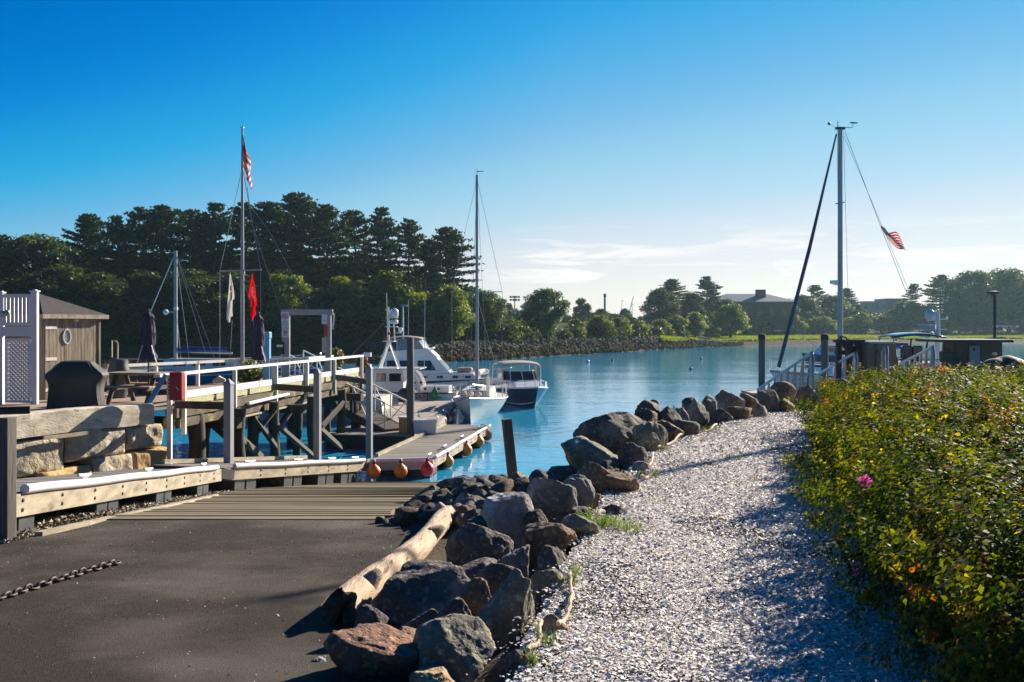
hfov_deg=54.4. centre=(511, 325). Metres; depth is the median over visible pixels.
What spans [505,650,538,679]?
boulder
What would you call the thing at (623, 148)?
sky
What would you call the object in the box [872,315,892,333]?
broadleaf tree
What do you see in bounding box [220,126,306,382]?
flagpole
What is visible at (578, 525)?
boulder
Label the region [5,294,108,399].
board shed
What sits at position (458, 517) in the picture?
riprap stone
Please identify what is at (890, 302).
brick building
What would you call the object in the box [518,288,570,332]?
broadleaf tree
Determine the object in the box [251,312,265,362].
closed umbrella
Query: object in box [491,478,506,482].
riprap stone
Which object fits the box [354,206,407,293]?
pine tree
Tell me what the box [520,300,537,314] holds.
broadleaf tree
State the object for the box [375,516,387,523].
riprap stone
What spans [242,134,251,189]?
national flag
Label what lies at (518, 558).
boulder
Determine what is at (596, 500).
boulder
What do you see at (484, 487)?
riprap stone
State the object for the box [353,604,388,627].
boulder
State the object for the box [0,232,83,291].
broadleaf tree
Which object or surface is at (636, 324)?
shrub
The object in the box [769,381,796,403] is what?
boulder
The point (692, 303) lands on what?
broadleaf tree
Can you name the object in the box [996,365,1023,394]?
rose bush
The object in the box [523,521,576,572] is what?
boulder
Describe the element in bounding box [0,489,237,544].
beach gravel
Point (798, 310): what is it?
broadleaf tree
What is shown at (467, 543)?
boulder
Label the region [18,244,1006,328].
wood
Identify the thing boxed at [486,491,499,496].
riprap stone
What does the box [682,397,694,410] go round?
boulder
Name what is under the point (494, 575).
boulder
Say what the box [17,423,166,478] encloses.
granite wall
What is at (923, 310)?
broadleaf tree
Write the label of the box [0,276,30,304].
broadleaf tree
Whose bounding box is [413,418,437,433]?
dock box
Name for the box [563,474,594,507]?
boulder
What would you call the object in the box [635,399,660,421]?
boulder
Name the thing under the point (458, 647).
boulder
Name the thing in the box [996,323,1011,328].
parked car
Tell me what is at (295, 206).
pine tree
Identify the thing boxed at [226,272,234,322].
white pennant
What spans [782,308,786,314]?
window
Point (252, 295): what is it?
red pennant
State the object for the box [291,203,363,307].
pine tree
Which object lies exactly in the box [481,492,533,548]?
boulder
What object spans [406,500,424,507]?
riprap stone
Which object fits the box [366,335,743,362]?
riprap
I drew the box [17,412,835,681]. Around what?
ground
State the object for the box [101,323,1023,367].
bank terrain
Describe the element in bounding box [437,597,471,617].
boulder
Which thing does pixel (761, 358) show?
round piling
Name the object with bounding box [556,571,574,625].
frayed rope
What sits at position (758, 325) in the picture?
shrub
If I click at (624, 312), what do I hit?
broadleaf tree
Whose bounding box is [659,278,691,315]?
pine tree
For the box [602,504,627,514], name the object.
boulder
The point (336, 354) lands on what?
flower tub
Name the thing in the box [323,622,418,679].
boulder
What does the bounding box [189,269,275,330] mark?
broadleaf tree
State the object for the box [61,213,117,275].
pine tree
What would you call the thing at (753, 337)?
marsh grass
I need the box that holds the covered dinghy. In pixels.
[973,353,1023,383]
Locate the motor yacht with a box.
[380,293,511,394]
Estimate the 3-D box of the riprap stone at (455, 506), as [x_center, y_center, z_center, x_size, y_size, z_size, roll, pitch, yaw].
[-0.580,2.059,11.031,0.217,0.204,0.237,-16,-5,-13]
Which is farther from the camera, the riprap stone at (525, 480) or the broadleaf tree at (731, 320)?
the broadleaf tree at (731, 320)
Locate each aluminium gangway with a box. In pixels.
[757,351,857,392]
[878,345,934,377]
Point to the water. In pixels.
(579, 391)
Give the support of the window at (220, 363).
in the sailboat at (207, 378)
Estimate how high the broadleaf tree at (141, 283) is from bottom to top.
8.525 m
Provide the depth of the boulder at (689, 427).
14.48 m
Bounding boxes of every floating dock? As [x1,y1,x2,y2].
[17,462,221,537]
[150,455,367,490]
[321,425,416,449]
[373,423,490,477]
[382,399,456,424]
[741,390,814,398]
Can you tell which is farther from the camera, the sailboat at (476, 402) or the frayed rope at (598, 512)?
the sailboat at (476, 402)
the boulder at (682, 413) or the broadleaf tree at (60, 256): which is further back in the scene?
the broadleaf tree at (60, 256)
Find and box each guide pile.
[175,378,234,462]
[273,368,321,459]
[335,365,372,464]
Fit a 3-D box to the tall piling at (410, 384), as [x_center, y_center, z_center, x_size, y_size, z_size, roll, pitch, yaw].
[-3.494,2.600,34.200,0.266,4.402,0.270,0,0,0]
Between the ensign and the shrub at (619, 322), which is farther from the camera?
the shrub at (619, 322)
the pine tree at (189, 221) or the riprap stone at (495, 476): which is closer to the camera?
the riprap stone at (495, 476)
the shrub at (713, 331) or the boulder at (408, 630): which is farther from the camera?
the shrub at (713, 331)
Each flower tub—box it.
[237,359,262,389]
[331,347,343,370]
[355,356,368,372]
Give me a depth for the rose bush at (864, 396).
10.64 m
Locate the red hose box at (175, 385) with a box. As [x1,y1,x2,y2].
[167,372,184,399]
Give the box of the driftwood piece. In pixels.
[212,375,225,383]
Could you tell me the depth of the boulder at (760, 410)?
17.35 m
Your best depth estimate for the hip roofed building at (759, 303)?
277.00 m
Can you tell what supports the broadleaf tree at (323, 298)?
on the bank terrain at (130, 353)
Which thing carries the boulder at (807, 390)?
on the shell path
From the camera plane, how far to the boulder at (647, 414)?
14.33 m
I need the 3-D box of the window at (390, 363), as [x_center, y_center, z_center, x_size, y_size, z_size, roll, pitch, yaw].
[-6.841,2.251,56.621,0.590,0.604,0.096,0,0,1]
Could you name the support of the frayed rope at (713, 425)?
on the shell gravel at (655, 672)
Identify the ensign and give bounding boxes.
[881,226,905,250]
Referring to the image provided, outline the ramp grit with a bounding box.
[0,520,391,681]
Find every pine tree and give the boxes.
[0,234,23,273]
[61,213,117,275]
[88,214,144,279]
[107,206,171,286]
[130,204,202,285]
[158,208,235,315]
[182,202,250,293]
[225,201,282,307]
[233,201,308,284]
[246,191,343,289]
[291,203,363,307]
[327,209,382,286]
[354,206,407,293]
[376,217,438,287]
[409,226,483,300]
[409,238,444,299]
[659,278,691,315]
[694,276,725,324]
[803,284,828,316]
[836,288,861,312]
[900,283,922,330]
[920,274,958,323]
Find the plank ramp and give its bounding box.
[107,482,437,519]
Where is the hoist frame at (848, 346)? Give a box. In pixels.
[833,336,864,380]
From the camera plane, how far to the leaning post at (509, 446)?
16.87 m
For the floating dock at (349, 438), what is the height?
0.554 m
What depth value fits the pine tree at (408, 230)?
137.23 m
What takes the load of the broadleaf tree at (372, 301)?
on the bank terrain at (130, 353)
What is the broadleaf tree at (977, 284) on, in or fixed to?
on the bank terrain at (130, 353)
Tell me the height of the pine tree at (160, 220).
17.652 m
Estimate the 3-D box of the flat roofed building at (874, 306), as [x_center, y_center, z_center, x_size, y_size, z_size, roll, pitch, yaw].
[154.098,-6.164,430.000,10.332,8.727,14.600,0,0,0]
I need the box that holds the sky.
[0,0,1023,318]
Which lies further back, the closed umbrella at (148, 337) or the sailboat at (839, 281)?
the sailboat at (839, 281)
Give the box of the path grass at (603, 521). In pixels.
[523,403,822,669]
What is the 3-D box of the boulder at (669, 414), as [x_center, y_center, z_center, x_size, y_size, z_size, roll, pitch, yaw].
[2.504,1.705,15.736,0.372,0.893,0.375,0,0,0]
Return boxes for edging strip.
[34,494,218,535]
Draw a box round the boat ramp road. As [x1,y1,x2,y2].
[0,518,406,681]
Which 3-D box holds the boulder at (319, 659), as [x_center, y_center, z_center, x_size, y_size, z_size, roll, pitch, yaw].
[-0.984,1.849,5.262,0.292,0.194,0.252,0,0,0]
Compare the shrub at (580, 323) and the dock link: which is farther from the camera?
the shrub at (580, 323)
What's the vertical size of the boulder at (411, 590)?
0.371 m
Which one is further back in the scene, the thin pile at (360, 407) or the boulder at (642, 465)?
the thin pile at (360, 407)
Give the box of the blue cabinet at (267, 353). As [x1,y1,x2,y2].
[263,332,271,379]
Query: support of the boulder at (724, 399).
on the ground at (491, 671)
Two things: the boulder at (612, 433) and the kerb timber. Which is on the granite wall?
the kerb timber
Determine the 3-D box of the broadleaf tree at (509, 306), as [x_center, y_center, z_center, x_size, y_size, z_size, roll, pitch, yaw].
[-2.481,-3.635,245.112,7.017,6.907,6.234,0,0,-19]
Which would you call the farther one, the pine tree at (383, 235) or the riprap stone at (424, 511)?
the pine tree at (383, 235)
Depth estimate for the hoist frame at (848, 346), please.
26.92 m
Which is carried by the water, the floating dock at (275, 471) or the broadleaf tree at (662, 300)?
the floating dock at (275, 471)
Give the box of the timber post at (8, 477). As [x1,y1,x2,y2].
[0,417,16,541]
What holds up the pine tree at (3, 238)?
on the bank terrain at (130, 353)
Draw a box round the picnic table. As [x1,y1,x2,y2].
[104,371,168,404]
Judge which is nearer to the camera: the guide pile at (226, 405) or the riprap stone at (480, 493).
the riprap stone at (480, 493)
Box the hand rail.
[111,340,117,358]
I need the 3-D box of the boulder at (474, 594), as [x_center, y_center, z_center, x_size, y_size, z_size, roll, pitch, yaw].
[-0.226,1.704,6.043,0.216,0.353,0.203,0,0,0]
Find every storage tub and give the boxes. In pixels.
[128,375,140,394]
[139,375,155,394]
[156,377,165,394]
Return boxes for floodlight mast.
[510,296,519,313]
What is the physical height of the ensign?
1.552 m
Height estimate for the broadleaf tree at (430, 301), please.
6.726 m
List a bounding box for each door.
[45,318,56,398]
[169,373,180,392]
[970,346,979,370]
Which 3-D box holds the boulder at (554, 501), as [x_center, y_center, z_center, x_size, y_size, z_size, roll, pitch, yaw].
[0.346,1.618,8.763,0.503,0.611,0.343,0,0,19]
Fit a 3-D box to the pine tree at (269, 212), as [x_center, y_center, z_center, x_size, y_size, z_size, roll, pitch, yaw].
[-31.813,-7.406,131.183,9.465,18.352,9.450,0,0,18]
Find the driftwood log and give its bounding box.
[320,493,463,623]
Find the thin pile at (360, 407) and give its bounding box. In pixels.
[359,384,361,427]
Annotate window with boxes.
[63,329,70,343]
[213,362,224,365]
[387,360,396,366]
[399,360,406,366]
[417,360,435,370]
[756,308,760,314]
[769,308,773,314]
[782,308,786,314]
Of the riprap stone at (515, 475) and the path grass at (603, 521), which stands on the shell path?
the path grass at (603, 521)
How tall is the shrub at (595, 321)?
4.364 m
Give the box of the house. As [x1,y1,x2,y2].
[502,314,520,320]
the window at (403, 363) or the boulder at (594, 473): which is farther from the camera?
the window at (403, 363)
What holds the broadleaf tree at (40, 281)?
on the bank terrain at (130, 353)
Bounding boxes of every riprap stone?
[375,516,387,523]
[394,507,418,526]
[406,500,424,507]
[410,485,439,501]
[416,490,437,497]
[417,494,434,502]
[417,504,434,522]
[434,488,448,500]
[436,478,449,486]
[436,493,452,500]
[444,491,453,502]
[447,476,475,488]
[452,503,462,508]
[453,480,475,488]
[454,484,468,490]
[455,505,471,516]
[456,484,476,497]
[456,513,463,524]
[459,497,476,504]
[460,509,478,526]
[464,501,476,505]
[471,489,486,497]
[471,495,484,500]
[475,499,484,505]
[476,476,494,484]
[479,485,492,490]
[486,478,513,492]
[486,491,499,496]
[488,474,504,478]
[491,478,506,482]
[510,471,528,479]
[516,487,526,491]
[518,482,529,488]
[519,478,528,482]
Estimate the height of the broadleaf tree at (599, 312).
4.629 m
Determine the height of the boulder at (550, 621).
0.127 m
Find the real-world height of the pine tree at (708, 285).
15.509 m
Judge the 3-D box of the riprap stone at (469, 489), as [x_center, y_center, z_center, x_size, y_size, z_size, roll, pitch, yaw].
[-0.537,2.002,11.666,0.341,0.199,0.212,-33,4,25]
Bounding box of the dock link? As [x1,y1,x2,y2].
[221,469,234,479]
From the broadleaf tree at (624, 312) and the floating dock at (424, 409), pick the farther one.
the broadleaf tree at (624, 312)
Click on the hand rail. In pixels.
(112, 348)
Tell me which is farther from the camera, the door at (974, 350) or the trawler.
the trawler
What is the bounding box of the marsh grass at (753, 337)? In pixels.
[659,333,1023,340]
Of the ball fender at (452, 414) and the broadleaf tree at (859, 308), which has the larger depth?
the broadleaf tree at (859, 308)
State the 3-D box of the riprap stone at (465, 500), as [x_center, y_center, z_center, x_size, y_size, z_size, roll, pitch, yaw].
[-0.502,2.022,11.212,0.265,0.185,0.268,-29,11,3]
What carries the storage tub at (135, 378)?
on the timber wharf
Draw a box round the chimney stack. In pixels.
[603,294,605,309]
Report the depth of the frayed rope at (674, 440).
13.36 m
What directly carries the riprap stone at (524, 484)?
on the ground at (491, 671)
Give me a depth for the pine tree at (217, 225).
130.42 m
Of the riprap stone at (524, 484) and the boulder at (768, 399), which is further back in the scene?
the boulder at (768, 399)
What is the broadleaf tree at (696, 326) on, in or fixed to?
on the bank terrain at (130, 353)
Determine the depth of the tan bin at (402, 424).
34.40 m
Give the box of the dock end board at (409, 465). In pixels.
[369,461,431,470]
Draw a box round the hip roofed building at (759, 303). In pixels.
[703,290,798,329]
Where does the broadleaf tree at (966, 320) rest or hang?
on the bank terrain at (130, 353)
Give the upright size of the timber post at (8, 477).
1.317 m
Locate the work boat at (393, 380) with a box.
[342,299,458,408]
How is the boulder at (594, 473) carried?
on the ground at (491, 671)
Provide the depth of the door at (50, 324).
25.71 m
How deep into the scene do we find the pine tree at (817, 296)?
309.24 m
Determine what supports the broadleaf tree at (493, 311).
on the bank terrain at (130, 353)
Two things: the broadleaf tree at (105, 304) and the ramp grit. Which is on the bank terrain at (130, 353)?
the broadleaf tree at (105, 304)
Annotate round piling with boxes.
[758,334,765,389]
[820,333,828,385]
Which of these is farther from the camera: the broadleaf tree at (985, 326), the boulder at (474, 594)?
the broadleaf tree at (985, 326)
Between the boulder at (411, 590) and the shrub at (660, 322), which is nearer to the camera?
the boulder at (411, 590)
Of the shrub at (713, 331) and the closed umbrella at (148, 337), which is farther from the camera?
the shrub at (713, 331)
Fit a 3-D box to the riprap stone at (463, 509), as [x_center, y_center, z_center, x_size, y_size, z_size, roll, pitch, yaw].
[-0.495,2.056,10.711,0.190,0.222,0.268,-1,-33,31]
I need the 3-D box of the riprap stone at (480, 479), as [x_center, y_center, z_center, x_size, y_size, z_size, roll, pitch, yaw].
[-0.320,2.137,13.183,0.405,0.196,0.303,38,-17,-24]
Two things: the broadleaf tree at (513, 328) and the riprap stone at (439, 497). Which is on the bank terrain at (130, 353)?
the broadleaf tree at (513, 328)
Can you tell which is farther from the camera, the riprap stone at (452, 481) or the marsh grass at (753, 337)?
the marsh grass at (753, 337)
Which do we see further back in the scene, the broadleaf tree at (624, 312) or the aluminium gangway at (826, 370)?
the broadleaf tree at (624, 312)
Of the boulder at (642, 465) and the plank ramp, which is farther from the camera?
the plank ramp
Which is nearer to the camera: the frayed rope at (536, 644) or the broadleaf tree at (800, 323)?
the frayed rope at (536, 644)
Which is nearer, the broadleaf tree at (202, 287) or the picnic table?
the picnic table
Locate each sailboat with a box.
[104,251,321,391]
[434,171,507,422]
[769,122,912,389]
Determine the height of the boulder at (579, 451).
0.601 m
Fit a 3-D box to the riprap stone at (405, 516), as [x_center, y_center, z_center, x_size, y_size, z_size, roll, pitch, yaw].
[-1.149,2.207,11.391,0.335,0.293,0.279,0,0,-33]
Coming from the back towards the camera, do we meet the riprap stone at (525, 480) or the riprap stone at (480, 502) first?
the riprap stone at (525, 480)
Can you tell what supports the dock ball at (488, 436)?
hanging from the floating dock at (425, 444)
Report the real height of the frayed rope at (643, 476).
0.071 m
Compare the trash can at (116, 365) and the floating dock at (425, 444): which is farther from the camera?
the floating dock at (425, 444)
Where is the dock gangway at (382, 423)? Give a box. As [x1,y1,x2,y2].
[281,350,406,431]
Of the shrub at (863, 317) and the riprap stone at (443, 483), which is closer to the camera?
the riprap stone at (443, 483)
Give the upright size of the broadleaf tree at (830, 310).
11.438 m
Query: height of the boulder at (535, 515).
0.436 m
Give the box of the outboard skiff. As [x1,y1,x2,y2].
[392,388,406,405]
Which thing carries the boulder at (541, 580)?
on the ground at (491, 671)
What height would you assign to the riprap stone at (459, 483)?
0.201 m
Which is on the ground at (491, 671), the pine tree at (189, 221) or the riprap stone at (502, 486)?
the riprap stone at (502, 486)
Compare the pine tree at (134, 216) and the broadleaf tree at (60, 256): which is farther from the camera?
the pine tree at (134, 216)
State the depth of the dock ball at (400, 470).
26.73 m
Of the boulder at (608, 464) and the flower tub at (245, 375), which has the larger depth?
the flower tub at (245, 375)
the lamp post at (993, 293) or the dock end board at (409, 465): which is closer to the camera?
the dock end board at (409, 465)
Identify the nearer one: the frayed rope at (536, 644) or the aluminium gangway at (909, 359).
the frayed rope at (536, 644)
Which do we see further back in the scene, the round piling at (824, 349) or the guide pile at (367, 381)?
the round piling at (824, 349)
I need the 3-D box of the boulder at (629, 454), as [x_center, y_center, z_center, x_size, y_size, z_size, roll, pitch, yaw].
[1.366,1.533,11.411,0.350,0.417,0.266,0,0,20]
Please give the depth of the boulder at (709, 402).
17.12 m
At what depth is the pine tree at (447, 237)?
130.04 m
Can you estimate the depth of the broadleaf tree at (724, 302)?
254.04 m
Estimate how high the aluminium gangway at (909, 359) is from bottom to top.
2.122 m
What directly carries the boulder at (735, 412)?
on the ground at (491, 671)
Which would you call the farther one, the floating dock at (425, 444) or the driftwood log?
the floating dock at (425, 444)
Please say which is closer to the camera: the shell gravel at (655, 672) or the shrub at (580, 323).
the shell gravel at (655, 672)
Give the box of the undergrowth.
[101,312,1021,346]
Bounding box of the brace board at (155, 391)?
[146,373,166,402]
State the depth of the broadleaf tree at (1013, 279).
312.33 m
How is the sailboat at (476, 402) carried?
on the water
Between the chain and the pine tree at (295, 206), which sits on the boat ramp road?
the chain
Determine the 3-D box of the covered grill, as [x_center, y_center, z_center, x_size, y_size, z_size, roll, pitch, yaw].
[-9.882,1.338,22.598,1.304,1.124,0.782,0,0,-10]
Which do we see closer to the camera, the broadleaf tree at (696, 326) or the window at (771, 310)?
the broadleaf tree at (696, 326)
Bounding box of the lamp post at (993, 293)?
[986,291,999,338]
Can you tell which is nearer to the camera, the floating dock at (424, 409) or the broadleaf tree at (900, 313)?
the floating dock at (424, 409)
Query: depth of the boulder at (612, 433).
12.89 m
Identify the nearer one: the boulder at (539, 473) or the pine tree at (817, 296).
the boulder at (539, 473)
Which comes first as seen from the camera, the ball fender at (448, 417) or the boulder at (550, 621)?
the boulder at (550, 621)
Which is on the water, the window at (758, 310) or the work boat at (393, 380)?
the work boat at (393, 380)
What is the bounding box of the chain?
[0,559,120,599]
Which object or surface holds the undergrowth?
on the bank terrain at (130, 353)
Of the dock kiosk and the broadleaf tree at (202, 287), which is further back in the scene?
the broadleaf tree at (202, 287)
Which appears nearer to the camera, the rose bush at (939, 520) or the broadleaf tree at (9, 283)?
the rose bush at (939, 520)
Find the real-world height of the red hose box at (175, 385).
0.638 m
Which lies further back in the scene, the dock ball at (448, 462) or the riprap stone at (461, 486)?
the dock ball at (448, 462)
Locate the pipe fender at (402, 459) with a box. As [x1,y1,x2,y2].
[370,457,432,461]
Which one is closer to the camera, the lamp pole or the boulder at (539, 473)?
the boulder at (539, 473)
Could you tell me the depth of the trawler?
43.85 m
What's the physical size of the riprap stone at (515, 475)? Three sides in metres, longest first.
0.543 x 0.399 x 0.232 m
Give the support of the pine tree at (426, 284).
on the bank terrain at (130, 353)
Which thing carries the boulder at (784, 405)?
on the ground at (491, 671)
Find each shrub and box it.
[564,318,586,337]
[584,314,614,334]
[612,317,631,336]
[631,320,651,336]
[652,318,671,330]
[662,314,689,331]
[702,325,721,337]
[747,317,767,334]
[808,315,836,333]
[843,311,880,333]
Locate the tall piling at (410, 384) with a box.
[407,338,413,436]
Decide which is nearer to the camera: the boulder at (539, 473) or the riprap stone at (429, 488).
the boulder at (539, 473)
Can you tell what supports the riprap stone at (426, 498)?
on the ground at (491, 671)
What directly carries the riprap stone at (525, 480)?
on the ground at (491, 671)
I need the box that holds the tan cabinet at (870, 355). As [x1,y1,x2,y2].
[861,341,897,373]
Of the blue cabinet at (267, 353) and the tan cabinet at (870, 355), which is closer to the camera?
the tan cabinet at (870, 355)
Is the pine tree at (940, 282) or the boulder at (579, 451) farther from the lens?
the pine tree at (940, 282)
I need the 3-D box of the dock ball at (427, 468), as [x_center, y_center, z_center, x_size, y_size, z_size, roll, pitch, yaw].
[-2.300,3.822,27.069,0.400,0.527,0.400,0,0,-45]
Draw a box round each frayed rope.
[525,619,542,651]
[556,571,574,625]
[591,509,604,520]
[640,469,657,478]
[648,452,654,465]
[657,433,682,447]
[703,423,717,431]
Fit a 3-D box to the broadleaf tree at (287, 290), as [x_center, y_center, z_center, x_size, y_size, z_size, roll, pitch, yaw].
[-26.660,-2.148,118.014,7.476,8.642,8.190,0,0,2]
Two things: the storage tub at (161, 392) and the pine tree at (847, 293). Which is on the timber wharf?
the storage tub at (161, 392)
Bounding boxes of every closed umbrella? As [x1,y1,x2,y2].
[137,308,157,385]
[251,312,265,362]
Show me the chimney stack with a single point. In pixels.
(604, 295)
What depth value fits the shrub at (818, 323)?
287.49 m
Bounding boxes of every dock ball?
[367,459,380,478]
[394,458,407,477]
[420,457,433,475]
[441,447,453,467]
[460,437,471,455]
[472,430,483,447]
[481,424,491,440]
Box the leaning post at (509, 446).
[501,418,516,475]
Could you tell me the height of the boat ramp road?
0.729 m
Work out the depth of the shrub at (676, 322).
198.60 m
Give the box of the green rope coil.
[428,386,440,399]
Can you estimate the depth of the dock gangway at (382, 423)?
35.84 m
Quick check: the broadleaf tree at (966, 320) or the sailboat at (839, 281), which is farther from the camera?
the broadleaf tree at (966, 320)
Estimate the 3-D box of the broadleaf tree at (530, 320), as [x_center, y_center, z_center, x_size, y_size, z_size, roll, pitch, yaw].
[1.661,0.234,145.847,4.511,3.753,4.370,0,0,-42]
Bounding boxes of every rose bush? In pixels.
[778,357,1023,501]
[784,368,1023,681]
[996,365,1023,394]
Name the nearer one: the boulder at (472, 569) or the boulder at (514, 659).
the boulder at (514, 659)
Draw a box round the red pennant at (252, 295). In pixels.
[248,273,256,320]
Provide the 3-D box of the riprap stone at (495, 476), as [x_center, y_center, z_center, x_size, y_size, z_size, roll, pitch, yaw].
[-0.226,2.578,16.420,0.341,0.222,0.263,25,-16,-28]
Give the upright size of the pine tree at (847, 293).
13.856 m
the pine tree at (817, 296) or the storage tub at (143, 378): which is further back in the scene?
the pine tree at (817, 296)
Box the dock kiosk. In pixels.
[915,339,1013,374]
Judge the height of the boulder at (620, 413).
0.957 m
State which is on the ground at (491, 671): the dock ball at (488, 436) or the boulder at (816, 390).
the boulder at (816, 390)
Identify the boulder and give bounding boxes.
[312,656,325,661]
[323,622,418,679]
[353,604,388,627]
[369,559,470,624]
[399,626,415,635]
[403,608,437,628]
[409,665,454,681]
[413,613,495,681]
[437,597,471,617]
[445,523,515,565]
[457,577,491,616]
[460,557,497,579]
[463,515,487,527]
[477,563,513,595]
[478,568,534,648]
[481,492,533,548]
[500,544,529,577]
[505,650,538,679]
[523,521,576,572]
[524,509,547,530]
[526,477,578,522]
[528,469,558,482]
[529,569,564,607]
[536,545,572,573]
[541,613,568,638]
[548,465,576,482]
[560,513,598,537]
[561,436,621,472]
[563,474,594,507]
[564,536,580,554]
[571,506,593,517]
[572,413,645,454]
[576,461,610,498]
[589,493,601,510]
[598,460,618,470]
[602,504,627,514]
[604,469,640,493]
[611,412,646,421]
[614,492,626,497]
[617,442,647,472]
[632,421,667,452]
[632,461,648,471]
[634,408,656,422]
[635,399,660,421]
[657,419,683,446]
[660,406,681,423]
[673,419,699,439]
[675,407,689,441]
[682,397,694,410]
[686,398,709,434]
[701,394,716,432]
[713,408,732,427]
[715,390,745,409]
[725,406,751,422]
[739,393,758,415]
[753,403,766,416]
[757,389,782,414]
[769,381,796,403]
[780,398,794,411]
[794,385,820,407]
[815,385,824,402]
[850,370,882,381]
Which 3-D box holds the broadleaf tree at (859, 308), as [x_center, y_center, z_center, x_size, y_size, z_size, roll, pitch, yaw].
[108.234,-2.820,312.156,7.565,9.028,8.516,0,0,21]
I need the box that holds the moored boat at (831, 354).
[802,345,844,363]
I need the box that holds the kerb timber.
[0,403,153,438]
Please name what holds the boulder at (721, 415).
on the ground at (491, 671)
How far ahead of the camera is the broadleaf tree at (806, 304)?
295.66 m
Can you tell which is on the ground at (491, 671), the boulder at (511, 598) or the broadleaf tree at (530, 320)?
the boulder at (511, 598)
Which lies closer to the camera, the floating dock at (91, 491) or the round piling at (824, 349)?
the floating dock at (91, 491)
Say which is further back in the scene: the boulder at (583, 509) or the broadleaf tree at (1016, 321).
the broadleaf tree at (1016, 321)
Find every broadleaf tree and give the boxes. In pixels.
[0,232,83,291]
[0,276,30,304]
[7,263,100,308]
[21,242,105,307]
[60,271,156,333]
[109,270,191,333]
[144,268,248,343]
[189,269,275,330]
[253,273,318,328]
[299,289,360,342]
[315,276,374,330]
[347,294,405,338]
[361,268,435,333]
[399,289,445,339]
[429,284,478,340]
[466,289,508,338]
[498,297,513,313]
[501,319,521,337]
[515,315,540,330]
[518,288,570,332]
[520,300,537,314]
[571,297,592,322]
[593,308,608,320]
[617,308,632,318]
[639,287,682,324]
[670,291,711,333]
[684,311,709,337]
[709,298,745,335]
[710,304,751,337]
[783,298,802,332]
[790,315,808,333]
[794,294,823,330]
[817,294,856,321]
[849,303,868,324]
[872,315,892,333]
[886,300,925,331]
[909,304,948,332]
[939,269,1012,332]
[941,305,982,333]
[976,308,1004,333]
[979,267,1023,331]
[1008,314,1023,332]
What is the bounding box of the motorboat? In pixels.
[490,360,548,407]
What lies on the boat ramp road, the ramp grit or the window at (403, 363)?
the ramp grit
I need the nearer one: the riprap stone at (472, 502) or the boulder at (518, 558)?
the boulder at (518, 558)
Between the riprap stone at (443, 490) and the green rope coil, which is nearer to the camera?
the riprap stone at (443, 490)
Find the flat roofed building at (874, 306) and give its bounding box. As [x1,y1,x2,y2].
[852,301,886,313]
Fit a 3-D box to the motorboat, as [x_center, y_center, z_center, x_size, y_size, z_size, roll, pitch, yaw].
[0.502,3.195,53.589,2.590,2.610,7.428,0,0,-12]
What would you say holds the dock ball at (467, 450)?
hanging from the floating dock at (425, 444)
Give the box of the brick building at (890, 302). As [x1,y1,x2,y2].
[874,298,908,311]
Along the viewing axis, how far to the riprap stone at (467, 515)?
10.30 m
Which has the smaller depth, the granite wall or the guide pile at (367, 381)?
the granite wall
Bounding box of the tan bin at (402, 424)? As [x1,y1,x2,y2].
[398,416,406,432]
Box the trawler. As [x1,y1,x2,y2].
[814,310,947,380]
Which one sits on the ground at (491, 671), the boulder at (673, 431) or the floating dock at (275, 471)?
the boulder at (673, 431)
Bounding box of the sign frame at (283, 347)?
[277,309,334,376]
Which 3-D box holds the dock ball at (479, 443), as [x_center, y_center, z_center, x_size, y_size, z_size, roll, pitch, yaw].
[-1.169,3.900,34.400,0.425,0.623,0.400,0,0,0]
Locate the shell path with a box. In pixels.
[505,406,948,681]
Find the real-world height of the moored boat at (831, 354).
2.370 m
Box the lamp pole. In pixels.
[401,305,407,338]
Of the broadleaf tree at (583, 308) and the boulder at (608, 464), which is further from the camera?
the broadleaf tree at (583, 308)
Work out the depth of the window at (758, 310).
276.92 m
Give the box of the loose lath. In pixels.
[43,429,100,439]
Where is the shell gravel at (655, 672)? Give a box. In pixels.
[467,407,948,681]
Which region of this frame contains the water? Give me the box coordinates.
[103,343,1023,481]
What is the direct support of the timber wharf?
in the water
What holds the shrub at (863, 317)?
on the bank terrain at (130, 353)
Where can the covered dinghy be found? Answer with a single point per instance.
(1004, 360)
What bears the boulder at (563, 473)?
on the ground at (491, 671)
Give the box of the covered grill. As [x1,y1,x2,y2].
[45,360,108,409]
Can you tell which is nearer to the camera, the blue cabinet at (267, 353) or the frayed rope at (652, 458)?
the frayed rope at (652, 458)
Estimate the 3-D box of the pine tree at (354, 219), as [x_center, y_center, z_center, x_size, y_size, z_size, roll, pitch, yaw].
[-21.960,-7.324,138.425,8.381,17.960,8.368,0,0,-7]
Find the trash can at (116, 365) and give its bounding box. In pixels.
[108,359,129,397]
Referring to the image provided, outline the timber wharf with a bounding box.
[0,355,363,478]
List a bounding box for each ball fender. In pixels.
[440,411,451,422]
[445,409,455,420]

